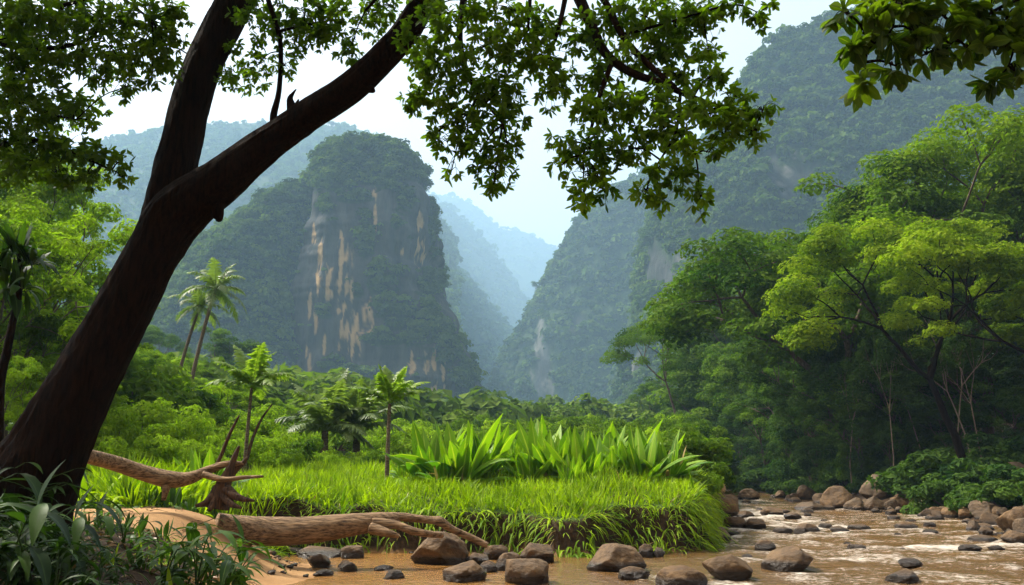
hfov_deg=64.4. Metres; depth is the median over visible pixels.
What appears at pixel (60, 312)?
tree
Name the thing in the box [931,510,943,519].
stone
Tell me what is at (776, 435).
tree
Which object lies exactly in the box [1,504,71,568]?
leafy plant
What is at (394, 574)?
stone
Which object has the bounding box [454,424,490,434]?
bush
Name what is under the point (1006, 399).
tree
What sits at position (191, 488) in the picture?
grass tuft
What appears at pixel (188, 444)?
bush
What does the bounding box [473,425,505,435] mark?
bush
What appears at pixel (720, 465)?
bush
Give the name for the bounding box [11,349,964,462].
valley wood
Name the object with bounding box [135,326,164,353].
tree
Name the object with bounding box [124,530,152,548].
weed
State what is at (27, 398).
tree
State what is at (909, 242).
tree
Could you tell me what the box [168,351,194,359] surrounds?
tree
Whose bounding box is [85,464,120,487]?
grass tuft
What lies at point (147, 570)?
leaf litter
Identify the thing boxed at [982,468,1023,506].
bush
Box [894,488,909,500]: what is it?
boulder
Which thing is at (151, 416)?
bush
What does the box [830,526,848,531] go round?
stone
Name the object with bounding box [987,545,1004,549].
stone
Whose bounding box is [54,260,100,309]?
palm tree
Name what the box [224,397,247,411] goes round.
tree
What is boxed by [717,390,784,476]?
bush
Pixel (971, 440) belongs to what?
bush
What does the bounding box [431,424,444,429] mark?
bush
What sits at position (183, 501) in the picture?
weed
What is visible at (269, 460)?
bush
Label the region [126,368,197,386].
tree
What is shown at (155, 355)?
tree
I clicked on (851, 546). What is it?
stone
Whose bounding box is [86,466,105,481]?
grass tuft
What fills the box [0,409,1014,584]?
ground
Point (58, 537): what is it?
leafy plant
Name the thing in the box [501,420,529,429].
bush
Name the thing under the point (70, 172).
tree
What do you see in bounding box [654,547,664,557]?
stone
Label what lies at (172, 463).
grass tuft
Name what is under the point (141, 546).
weed
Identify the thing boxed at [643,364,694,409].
tree
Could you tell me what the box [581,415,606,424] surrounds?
bush
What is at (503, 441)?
broadleaf plant
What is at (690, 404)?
tree
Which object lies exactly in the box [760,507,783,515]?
stone
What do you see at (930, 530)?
stone
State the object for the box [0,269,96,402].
tree
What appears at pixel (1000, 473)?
bush
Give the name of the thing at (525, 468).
broadleaf plant
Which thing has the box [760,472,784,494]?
bush
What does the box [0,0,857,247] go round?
sky
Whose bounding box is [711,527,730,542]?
stone
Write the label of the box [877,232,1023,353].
tree
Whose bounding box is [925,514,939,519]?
stone
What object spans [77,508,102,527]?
weed
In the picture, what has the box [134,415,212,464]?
bush
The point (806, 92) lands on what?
forest
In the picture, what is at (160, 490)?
grass tuft
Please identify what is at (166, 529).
weed
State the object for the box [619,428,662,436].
bush
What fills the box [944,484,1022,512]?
bush
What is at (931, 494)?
bush
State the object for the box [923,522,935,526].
stone
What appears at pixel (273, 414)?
bush
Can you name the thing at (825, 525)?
stone
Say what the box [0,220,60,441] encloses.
mop headed tree
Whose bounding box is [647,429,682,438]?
bush
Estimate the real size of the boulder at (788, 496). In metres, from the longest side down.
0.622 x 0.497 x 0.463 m
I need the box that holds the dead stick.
[214,415,239,472]
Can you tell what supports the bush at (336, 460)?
on the ground at (294, 575)
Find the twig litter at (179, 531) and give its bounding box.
[87,505,298,584]
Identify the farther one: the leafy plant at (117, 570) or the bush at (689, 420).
the bush at (689, 420)
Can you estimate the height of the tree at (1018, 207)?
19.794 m
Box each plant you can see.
[0,461,91,584]
[0,462,42,492]
[0,473,42,533]
[0,485,112,584]
[0,493,85,581]
[0,499,36,550]
[0,499,126,574]
[0,502,64,584]
[0,502,121,584]
[0,515,58,584]
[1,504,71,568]
[3,468,97,538]
[6,514,72,551]
[29,527,100,584]
[41,521,91,558]
[42,491,118,573]
[42,546,122,584]
[50,574,104,584]
[68,534,97,555]
[76,504,139,531]
[84,541,124,584]
[92,506,137,547]
[99,545,132,584]
[120,516,226,584]
[122,547,167,569]
[122,577,187,584]
[124,533,227,579]
[145,522,266,584]
[172,447,249,494]
[173,538,255,583]
[183,549,287,584]
[194,515,287,584]
[383,421,466,483]
[389,449,411,477]
[391,413,524,484]
[415,455,464,486]
[455,420,518,479]
[489,415,561,477]
[489,438,552,486]
[501,439,520,467]
[521,427,571,484]
[542,425,645,480]
[554,421,627,457]
[555,454,602,485]
[595,426,646,475]
[602,425,700,486]
[603,419,668,460]
[637,426,705,479]
[642,437,715,481]
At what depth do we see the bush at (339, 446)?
46.26 m
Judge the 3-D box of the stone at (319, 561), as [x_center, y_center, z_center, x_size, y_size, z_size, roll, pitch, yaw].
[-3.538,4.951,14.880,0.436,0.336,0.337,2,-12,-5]
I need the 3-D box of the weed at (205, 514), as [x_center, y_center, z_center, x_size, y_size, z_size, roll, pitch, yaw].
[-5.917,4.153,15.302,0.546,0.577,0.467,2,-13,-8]
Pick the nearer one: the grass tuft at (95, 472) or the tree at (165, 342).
the grass tuft at (95, 472)
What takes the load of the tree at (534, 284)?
on the gorge hill at (540, 369)
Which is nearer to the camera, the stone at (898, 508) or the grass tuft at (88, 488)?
the grass tuft at (88, 488)
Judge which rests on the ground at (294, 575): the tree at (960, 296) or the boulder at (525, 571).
the tree at (960, 296)
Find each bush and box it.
[93,406,144,461]
[96,400,185,447]
[98,433,188,467]
[108,362,231,430]
[110,397,209,444]
[126,373,233,412]
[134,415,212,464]
[167,399,241,429]
[167,439,229,469]
[195,413,268,457]
[200,428,259,461]
[228,433,285,472]
[230,414,305,444]
[233,402,287,433]
[247,431,318,469]
[257,450,300,471]
[271,452,304,472]
[276,436,323,465]
[293,412,333,446]
[299,431,335,453]
[306,420,362,450]
[314,451,332,460]
[320,450,366,463]
[323,454,346,466]
[348,459,372,467]
[358,451,391,464]
[360,427,411,456]
[360,427,412,454]
[391,418,410,426]
[391,426,434,453]
[393,419,432,428]
[394,425,440,441]
[409,430,466,450]
[428,427,486,442]
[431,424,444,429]
[434,418,480,431]
[441,430,479,441]
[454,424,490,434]
[463,418,514,428]
[469,413,515,429]
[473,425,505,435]
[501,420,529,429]
[509,424,553,431]
[515,425,528,439]
[516,418,528,425]
[529,416,553,425]
[533,420,551,427]
[546,421,583,435]
[547,424,578,437]
[549,415,583,423]
[555,419,590,430]
[562,415,600,428]
[571,413,596,419]
[579,424,620,436]
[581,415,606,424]
[585,414,625,423]
[590,432,602,440]
[599,418,629,429]
[618,424,646,430]
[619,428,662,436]
[624,429,646,441]
[624,435,711,474]
[625,437,724,495]
[627,420,653,428]
[629,418,650,427]
[646,413,679,423]
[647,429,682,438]
[652,419,709,445]
[654,413,683,421]
[662,414,702,425]
[669,424,712,459]
[671,430,736,484]
[673,410,712,424]
[680,414,712,434]
[690,421,736,454]
[725,475,744,489]
[731,463,778,491]
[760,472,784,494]
[770,467,813,495]
[811,464,849,492]
[845,472,869,492]
[865,449,987,498]
[899,474,974,513]
[920,457,1011,501]
[930,431,1012,462]
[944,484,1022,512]
[946,463,1020,493]
[970,435,1023,464]
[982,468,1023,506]
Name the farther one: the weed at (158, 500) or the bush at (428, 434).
the bush at (428, 434)
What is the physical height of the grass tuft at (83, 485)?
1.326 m
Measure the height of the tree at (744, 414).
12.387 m
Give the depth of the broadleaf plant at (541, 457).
21.12 m
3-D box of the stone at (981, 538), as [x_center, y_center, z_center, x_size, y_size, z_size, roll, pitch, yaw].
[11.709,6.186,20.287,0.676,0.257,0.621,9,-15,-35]
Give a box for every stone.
[285,547,301,553]
[307,554,330,567]
[315,569,333,575]
[338,559,356,571]
[340,545,363,558]
[374,565,393,570]
[383,569,404,579]
[466,552,488,564]
[480,560,496,572]
[484,545,507,559]
[496,552,519,562]
[496,561,505,570]
[638,544,653,557]
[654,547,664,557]
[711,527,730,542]
[713,494,739,516]
[723,517,744,527]
[727,530,739,535]
[736,510,754,517]
[738,488,759,499]
[744,518,765,529]
[754,540,775,550]
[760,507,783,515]
[773,527,792,533]
[783,512,801,519]
[788,497,801,501]
[793,527,806,533]
[797,523,819,531]
[801,508,813,512]
[818,523,831,528]
[824,505,834,509]
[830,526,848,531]
[847,524,870,529]
[847,544,865,548]
[852,505,863,510]
[871,508,879,512]
[885,509,896,514]
[887,515,899,519]
[894,506,901,512]
[894,521,917,527]
[898,557,922,567]
[922,529,938,532]
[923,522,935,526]
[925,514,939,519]
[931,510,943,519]
[958,544,982,550]
[967,535,997,541]
[978,523,994,529]
[978,526,992,534]
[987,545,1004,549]
[996,507,1008,515]
[1000,530,1023,543]
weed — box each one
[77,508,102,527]
[79,492,118,506]
[85,527,114,535]
[91,558,126,578]
[94,544,122,564]
[113,512,136,532]
[116,512,152,541]
[119,481,154,507]
[122,488,147,505]
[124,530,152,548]
[126,494,162,507]
[126,544,160,573]
[133,487,171,507]
[133,531,165,559]
[150,518,183,540]
[160,487,184,509]
[166,567,185,584]
[179,495,202,512]
[180,499,198,512]
[195,507,212,516]
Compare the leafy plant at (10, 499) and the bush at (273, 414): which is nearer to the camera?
the leafy plant at (10, 499)
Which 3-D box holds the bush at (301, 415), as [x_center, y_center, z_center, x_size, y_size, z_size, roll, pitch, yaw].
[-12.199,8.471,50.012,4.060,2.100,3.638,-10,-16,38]
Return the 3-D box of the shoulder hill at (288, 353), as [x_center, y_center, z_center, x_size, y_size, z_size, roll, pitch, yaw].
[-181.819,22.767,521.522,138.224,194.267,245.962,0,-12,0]
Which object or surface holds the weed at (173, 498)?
on the ground at (294, 575)
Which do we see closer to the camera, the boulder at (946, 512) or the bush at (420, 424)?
the boulder at (946, 512)
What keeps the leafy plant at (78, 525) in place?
on the ground at (294, 575)
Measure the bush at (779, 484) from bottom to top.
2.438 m
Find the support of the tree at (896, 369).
on the ground at (294, 575)
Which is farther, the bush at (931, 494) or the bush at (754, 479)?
the bush at (754, 479)
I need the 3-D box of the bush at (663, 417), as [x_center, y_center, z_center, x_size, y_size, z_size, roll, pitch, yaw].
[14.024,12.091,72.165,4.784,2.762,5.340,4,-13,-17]
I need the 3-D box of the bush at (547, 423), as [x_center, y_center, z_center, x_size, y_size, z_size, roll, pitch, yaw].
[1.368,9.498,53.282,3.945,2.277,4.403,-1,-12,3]
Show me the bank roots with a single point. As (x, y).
(686, 529)
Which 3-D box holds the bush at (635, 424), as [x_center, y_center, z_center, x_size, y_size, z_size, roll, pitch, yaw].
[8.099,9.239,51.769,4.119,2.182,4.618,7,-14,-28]
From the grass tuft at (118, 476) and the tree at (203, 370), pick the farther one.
the tree at (203, 370)
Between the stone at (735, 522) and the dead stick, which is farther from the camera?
the stone at (735, 522)
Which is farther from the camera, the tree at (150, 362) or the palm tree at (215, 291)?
the palm tree at (215, 291)
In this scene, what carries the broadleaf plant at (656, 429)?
on the ground at (294, 575)
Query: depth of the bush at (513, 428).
43.76 m
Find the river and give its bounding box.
[283,490,1023,584]
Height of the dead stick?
1.141 m
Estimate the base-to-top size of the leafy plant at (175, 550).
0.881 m
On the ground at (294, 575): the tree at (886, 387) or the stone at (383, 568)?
the tree at (886, 387)
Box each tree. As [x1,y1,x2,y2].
[0,0,195,194]
[0,0,784,551]
[0,150,137,361]
[0,202,160,408]
[0,214,110,435]
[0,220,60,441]
[0,250,91,420]
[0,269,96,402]
[0,301,88,422]
[0,307,79,423]
[1,258,101,359]
[2,149,115,400]
[4,355,54,437]
[9,391,36,417]
[13,340,155,391]
[14,355,115,396]
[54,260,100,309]
[107,381,129,425]
[109,357,140,410]
[125,356,156,398]
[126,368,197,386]
[131,353,171,394]
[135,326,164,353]
[136,347,179,370]
[140,325,194,355]
[161,353,208,390]
[168,284,227,368]
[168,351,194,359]
[170,365,200,378]
[178,257,246,391]
[184,361,217,373]
[192,325,268,374]
[193,377,212,388]
[205,342,296,472]
[205,379,249,411]
[222,390,269,414]
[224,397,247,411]
[236,398,285,418]
[268,368,374,454]
[269,397,296,419]
[271,403,296,428]
[287,407,301,423]
[311,368,413,456]
[347,364,430,480]
[531,281,538,289]
[599,321,694,413]
[623,401,638,408]
[628,379,665,415]
[637,149,1023,457]
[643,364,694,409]
[646,285,749,407]
[655,367,747,465]
[657,331,737,456]
[670,337,798,471]
[685,326,779,452]
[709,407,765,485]
[713,358,808,473]
[716,215,975,480]
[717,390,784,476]
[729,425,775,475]
[733,293,919,455]
[737,308,827,479]
[752,347,878,472]
[761,216,1023,457]
[764,251,1004,473]
[765,434,809,480]
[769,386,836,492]
[785,183,1023,446]
[788,378,881,482]
[792,279,970,440]
[812,345,952,468]
[813,407,887,483]
[820,0,1023,112]
[828,101,1023,435]
[829,352,877,494]
[836,322,962,473]
[841,171,1023,301]
[854,328,908,465]
[859,421,927,474]
[870,329,919,446]
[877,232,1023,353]
[879,299,969,452]
[879,322,1023,438]
[895,245,1023,451]
[895,416,968,462]
[899,335,1023,448]
[906,395,990,455]
[923,320,996,461]
[931,286,1016,432]
[949,358,1023,445]
[954,276,1023,429]
[960,384,1023,440]
[964,314,1023,424]
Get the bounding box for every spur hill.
[436,202,526,324]
[457,288,503,369]
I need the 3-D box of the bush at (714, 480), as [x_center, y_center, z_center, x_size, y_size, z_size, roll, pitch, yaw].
[4.365,4.992,23.367,3.511,1.660,3.132,0,-12,0]
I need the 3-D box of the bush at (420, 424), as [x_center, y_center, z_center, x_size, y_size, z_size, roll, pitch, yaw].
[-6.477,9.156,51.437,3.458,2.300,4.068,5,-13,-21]
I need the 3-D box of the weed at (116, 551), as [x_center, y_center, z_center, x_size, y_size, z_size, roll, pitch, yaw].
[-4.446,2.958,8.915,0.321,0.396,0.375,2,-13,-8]
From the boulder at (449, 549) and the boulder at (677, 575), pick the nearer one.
the boulder at (677, 575)
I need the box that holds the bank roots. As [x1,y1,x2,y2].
[377,514,722,552]
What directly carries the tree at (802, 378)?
on the ground at (294, 575)
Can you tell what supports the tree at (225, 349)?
on the ground at (294, 575)
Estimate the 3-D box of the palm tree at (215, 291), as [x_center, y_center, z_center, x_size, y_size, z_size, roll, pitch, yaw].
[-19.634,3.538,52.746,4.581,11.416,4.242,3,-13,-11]
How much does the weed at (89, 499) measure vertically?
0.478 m
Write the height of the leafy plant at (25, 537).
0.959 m
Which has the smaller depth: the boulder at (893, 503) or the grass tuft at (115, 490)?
the grass tuft at (115, 490)
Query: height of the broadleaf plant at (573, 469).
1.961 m
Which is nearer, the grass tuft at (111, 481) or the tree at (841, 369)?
the grass tuft at (111, 481)
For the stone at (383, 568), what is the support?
on the river
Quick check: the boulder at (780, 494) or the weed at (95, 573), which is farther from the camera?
the boulder at (780, 494)
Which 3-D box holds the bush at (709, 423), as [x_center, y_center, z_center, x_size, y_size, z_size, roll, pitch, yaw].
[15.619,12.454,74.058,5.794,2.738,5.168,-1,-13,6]
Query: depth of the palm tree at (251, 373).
24.83 m
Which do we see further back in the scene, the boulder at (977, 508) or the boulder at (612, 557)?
the boulder at (977, 508)
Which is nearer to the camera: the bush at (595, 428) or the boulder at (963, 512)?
the boulder at (963, 512)
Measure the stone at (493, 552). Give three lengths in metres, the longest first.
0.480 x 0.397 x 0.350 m
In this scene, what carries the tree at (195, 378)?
on the ground at (294, 575)
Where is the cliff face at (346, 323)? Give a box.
[290,144,481,397]
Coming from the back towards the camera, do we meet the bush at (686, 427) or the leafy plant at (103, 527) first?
the bush at (686, 427)
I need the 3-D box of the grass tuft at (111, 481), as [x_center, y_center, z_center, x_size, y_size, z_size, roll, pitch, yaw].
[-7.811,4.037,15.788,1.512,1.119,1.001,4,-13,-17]
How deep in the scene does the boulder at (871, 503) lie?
36.93 m
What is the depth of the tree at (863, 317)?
61.49 m
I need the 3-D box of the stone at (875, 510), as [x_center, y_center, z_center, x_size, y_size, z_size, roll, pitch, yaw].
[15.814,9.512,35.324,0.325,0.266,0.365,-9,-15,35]
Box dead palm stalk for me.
[245,404,272,459]
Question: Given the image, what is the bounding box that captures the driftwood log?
[215,512,488,547]
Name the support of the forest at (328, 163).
on the cliff face at (346, 323)
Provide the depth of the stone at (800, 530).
23.19 m
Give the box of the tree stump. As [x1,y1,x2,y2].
[195,446,254,511]
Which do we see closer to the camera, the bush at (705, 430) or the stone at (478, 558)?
the stone at (478, 558)
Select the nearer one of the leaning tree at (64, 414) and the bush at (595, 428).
the leaning tree at (64, 414)
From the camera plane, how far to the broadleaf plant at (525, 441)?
22.45 m
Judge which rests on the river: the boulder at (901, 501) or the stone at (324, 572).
the stone at (324, 572)
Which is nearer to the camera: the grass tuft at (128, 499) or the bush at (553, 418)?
the grass tuft at (128, 499)
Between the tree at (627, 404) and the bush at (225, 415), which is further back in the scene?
the tree at (627, 404)
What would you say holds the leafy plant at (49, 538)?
on the ground at (294, 575)
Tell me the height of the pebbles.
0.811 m
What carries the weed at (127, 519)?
on the ground at (294, 575)
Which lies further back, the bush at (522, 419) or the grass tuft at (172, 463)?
the bush at (522, 419)
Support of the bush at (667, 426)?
on the ground at (294, 575)
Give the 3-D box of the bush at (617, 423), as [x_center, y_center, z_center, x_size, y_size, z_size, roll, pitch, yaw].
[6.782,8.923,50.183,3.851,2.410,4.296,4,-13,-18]
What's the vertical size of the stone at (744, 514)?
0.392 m
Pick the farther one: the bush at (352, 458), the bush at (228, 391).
the bush at (228, 391)
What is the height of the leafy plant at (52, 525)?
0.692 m
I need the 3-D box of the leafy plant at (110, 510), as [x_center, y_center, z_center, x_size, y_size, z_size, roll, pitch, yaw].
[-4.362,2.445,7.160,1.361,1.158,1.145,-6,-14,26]
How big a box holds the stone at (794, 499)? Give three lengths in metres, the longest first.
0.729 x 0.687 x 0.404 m
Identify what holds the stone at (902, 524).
on the river
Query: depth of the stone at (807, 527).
23.47 m
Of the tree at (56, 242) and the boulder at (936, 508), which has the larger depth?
the boulder at (936, 508)
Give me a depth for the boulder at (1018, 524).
22.14 m
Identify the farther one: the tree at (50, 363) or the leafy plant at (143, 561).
the tree at (50, 363)
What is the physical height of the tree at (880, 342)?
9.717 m
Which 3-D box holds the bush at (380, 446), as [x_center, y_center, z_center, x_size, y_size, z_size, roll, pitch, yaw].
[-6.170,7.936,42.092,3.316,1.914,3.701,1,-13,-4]
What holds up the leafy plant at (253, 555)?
on the ground at (294, 575)
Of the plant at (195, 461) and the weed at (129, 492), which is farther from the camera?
the plant at (195, 461)
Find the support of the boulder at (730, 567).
in the river
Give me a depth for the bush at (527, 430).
26.49 m
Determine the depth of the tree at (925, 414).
45.30 m
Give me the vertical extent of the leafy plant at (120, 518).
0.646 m
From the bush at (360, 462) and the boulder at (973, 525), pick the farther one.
the bush at (360, 462)
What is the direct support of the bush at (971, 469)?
on the ground at (294, 575)
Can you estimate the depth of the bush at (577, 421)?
59.98 m
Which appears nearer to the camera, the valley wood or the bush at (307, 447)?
the bush at (307, 447)
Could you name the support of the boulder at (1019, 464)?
on the ground at (294, 575)
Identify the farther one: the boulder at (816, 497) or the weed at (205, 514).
the boulder at (816, 497)
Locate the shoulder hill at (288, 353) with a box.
[155,185,312,368]
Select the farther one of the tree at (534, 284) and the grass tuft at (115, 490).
the tree at (534, 284)
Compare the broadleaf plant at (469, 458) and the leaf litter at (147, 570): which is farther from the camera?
the broadleaf plant at (469, 458)
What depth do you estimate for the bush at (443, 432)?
29.28 m
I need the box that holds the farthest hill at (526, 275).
[437,196,553,299]
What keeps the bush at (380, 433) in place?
on the ground at (294, 575)
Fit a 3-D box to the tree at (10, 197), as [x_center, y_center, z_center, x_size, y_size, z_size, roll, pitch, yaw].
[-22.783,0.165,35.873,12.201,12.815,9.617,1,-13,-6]
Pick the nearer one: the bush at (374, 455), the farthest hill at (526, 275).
the bush at (374, 455)
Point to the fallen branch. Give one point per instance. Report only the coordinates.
(166, 480)
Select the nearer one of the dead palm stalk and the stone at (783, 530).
the stone at (783, 530)
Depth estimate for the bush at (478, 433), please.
37.62 m
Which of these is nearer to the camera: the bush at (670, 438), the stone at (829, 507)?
the bush at (670, 438)
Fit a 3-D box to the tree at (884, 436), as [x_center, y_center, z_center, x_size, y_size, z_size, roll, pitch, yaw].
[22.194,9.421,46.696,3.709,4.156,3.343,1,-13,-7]
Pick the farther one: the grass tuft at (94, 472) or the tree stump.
the grass tuft at (94, 472)
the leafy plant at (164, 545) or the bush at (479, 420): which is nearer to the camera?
the leafy plant at (164, 545)
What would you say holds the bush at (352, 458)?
on the ground at (294, 575)
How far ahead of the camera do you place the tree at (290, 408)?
60.83 m
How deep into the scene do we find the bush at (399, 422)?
57.90 m
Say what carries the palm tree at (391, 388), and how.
on the ground at (294, 575)
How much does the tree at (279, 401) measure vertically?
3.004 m
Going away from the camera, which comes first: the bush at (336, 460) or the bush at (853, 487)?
the bush at (336, 460)
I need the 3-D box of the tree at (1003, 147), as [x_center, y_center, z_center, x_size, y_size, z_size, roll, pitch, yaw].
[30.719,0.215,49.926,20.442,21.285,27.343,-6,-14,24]
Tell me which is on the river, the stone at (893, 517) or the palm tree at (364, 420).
the stone at (893, 517)
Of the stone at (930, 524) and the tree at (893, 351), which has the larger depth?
the tree at (893, 351)
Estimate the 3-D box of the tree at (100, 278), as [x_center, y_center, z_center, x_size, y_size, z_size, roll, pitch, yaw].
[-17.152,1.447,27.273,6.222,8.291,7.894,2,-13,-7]
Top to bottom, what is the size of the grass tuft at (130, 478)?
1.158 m
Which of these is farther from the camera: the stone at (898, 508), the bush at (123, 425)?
the stone at (898, 508)
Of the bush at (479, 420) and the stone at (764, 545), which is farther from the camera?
the bush at (479, 420)
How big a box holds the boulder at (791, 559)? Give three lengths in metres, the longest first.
0.929 x 0.807 x 0.561 m
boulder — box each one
[296,546,340,557]
[410,531,468,564]
[443,560,486,582]
[505,558,548,584]
[520,542,553,561]
[586,543,646,571]
[618,566,649,579]
[655,565,707,584]
[702,554,752,580]
[761,546,813,571]
[775,490,785,497]
[786,494,794,500]
[794,502,825,509]
[796,485,815,499]
[812,493,822,502]
[820,486,853,508]
[843,497,863,509]
[859,474,891,499]
[863,496,884,510]
[884,499,898,509]
[884,568,918,583]
[890,496,908,509]
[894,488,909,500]
[917,508,932,516]
[928,507,941,511]
[941,505,958,517]
[958,507,973,518]
[966,520,980,530]
[968,499,1000,519]
[979,512,998,524]
[992,506,999,514]
[995,506,1023,531]
[1008,462,1023,469]
[1012,518,1023,532]
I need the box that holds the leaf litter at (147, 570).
[0,527,253,584]
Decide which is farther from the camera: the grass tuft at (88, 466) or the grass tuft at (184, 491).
the grass tuft at (88, 466)
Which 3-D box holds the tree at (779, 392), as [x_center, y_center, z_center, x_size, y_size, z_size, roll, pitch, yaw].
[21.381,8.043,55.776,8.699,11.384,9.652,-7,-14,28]
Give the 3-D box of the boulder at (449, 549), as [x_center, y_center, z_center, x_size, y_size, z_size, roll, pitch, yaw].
[-1.391,5.006,15.579,1.117,0.823,0.818,-4,-13,14]
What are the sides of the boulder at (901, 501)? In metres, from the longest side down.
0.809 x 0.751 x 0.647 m
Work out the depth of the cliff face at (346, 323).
470.35 m
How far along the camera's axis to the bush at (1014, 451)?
38.37 m
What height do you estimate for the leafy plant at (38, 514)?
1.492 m
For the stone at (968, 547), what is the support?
on the river
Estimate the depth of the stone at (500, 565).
14.38 m
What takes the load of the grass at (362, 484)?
on the ground at (294, 575)
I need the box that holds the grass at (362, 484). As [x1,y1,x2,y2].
[201,456,741,558]
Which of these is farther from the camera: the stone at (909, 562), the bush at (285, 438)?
the bush at (285, 438)
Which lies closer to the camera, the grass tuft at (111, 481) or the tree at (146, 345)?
the grass tuft at (111, 481)
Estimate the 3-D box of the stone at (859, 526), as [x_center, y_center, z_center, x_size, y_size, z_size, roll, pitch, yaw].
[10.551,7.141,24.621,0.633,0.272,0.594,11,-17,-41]
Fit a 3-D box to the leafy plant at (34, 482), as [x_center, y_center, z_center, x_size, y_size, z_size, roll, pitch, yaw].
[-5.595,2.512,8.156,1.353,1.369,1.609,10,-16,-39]
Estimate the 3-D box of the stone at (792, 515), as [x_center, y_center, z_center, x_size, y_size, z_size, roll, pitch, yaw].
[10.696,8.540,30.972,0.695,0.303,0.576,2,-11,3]
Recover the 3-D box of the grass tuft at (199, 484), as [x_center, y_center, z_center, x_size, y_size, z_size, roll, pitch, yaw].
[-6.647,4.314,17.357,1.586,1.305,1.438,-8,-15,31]
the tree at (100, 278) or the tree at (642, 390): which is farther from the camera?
the tree at (642, 390)
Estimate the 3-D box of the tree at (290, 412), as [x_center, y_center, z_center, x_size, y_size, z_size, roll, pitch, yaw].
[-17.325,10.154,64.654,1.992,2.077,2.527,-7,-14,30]
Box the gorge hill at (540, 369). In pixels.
[497,163,683,403]
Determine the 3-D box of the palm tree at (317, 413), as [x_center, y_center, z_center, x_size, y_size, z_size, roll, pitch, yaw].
[-7.725,5.366,33.644,4.276,4.636,4.167,7,-14,-28]
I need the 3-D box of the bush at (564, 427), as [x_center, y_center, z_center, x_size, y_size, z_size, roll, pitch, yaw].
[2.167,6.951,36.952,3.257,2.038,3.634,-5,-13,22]
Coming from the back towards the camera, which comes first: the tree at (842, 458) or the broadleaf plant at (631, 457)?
the tree at (842, 458)
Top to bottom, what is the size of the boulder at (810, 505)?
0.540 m
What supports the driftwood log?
on the ground at (294, 575)
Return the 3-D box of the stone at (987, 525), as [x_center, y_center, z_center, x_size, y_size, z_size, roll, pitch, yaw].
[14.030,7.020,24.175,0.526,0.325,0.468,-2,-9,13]
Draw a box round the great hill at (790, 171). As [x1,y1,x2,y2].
[608,16,1023,398]
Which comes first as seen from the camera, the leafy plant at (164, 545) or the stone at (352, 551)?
the leafy plant at (164, 545)
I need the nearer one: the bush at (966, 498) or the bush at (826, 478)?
the bush at (966, 498)
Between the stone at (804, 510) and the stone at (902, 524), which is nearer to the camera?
the stone at (902, 524)
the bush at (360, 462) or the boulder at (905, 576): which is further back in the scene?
the bush at (360, 462)
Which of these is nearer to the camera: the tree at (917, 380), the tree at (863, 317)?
the tree at (917, 380)
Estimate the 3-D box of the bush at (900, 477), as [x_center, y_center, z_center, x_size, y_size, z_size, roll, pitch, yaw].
[19.857,8.395,37.517,5.961,2.261,5.380,6,-14,-26]
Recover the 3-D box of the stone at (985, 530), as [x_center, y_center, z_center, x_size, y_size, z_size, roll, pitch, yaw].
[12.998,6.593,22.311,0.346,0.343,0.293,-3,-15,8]
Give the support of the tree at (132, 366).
on the ground at (294, 575)
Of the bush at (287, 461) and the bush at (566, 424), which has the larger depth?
the bush at (566, 424)
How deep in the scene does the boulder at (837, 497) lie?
38.70 m
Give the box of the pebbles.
[267,496,1003,576]
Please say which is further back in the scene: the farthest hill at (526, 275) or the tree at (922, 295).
the farthest hill at (526, 275)
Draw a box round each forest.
[37,118,466,333]
[145,177,312,370]
[294,130,489,398]
[426,189,529,327]
[431,191,558,293]
[458,268,513,389]
[486,128,708,403]
[605,0,1023,404]
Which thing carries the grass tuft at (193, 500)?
on the ground at (294, 575)
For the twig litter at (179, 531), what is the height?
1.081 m
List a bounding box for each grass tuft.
[76,471,111,504]
[78,468,121,501]
[81,471,176,506]
[85,462,158,507]
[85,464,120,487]
[85,465,99,477]
[86,461,157,507]
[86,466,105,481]
[88,471,143,506]
[98,471,137,507]
[98,477,147,505]
[103,452,152,468]
[106,470,152,503]
[109,460,186,501]
[128,484,204,506]
[136,482,193,504]
[140,467,216,502]
[154,458,190,470]
[176,468,219,510]
[184,488,210,516]
[186,468,219,508]
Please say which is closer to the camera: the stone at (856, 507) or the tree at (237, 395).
the stone at (856, 507)
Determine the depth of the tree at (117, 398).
25.02 m
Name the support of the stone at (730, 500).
on the ground at (294, 575)
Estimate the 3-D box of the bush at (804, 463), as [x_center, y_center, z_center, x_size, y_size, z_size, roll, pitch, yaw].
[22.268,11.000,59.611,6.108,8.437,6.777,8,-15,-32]
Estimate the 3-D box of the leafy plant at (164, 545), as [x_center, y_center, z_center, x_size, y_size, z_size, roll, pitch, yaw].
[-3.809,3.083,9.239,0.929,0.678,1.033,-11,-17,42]
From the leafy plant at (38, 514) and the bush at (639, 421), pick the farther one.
the bush at (639, 421)
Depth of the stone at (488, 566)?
14.10 m
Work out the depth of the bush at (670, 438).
25.05 m
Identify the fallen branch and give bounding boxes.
[87,450,263,500]
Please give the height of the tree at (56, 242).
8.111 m
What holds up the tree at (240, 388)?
on the ground at (294, 575)
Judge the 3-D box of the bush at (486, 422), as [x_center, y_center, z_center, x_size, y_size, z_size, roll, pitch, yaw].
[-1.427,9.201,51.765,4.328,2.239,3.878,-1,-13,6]
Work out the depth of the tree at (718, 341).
108.54 m
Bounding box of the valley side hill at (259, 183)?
[55,123,455,306]
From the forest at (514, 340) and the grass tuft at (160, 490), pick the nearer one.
the grass tuft at (160, 490)
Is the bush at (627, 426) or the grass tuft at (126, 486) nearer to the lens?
the grass tuft at (126, 486)

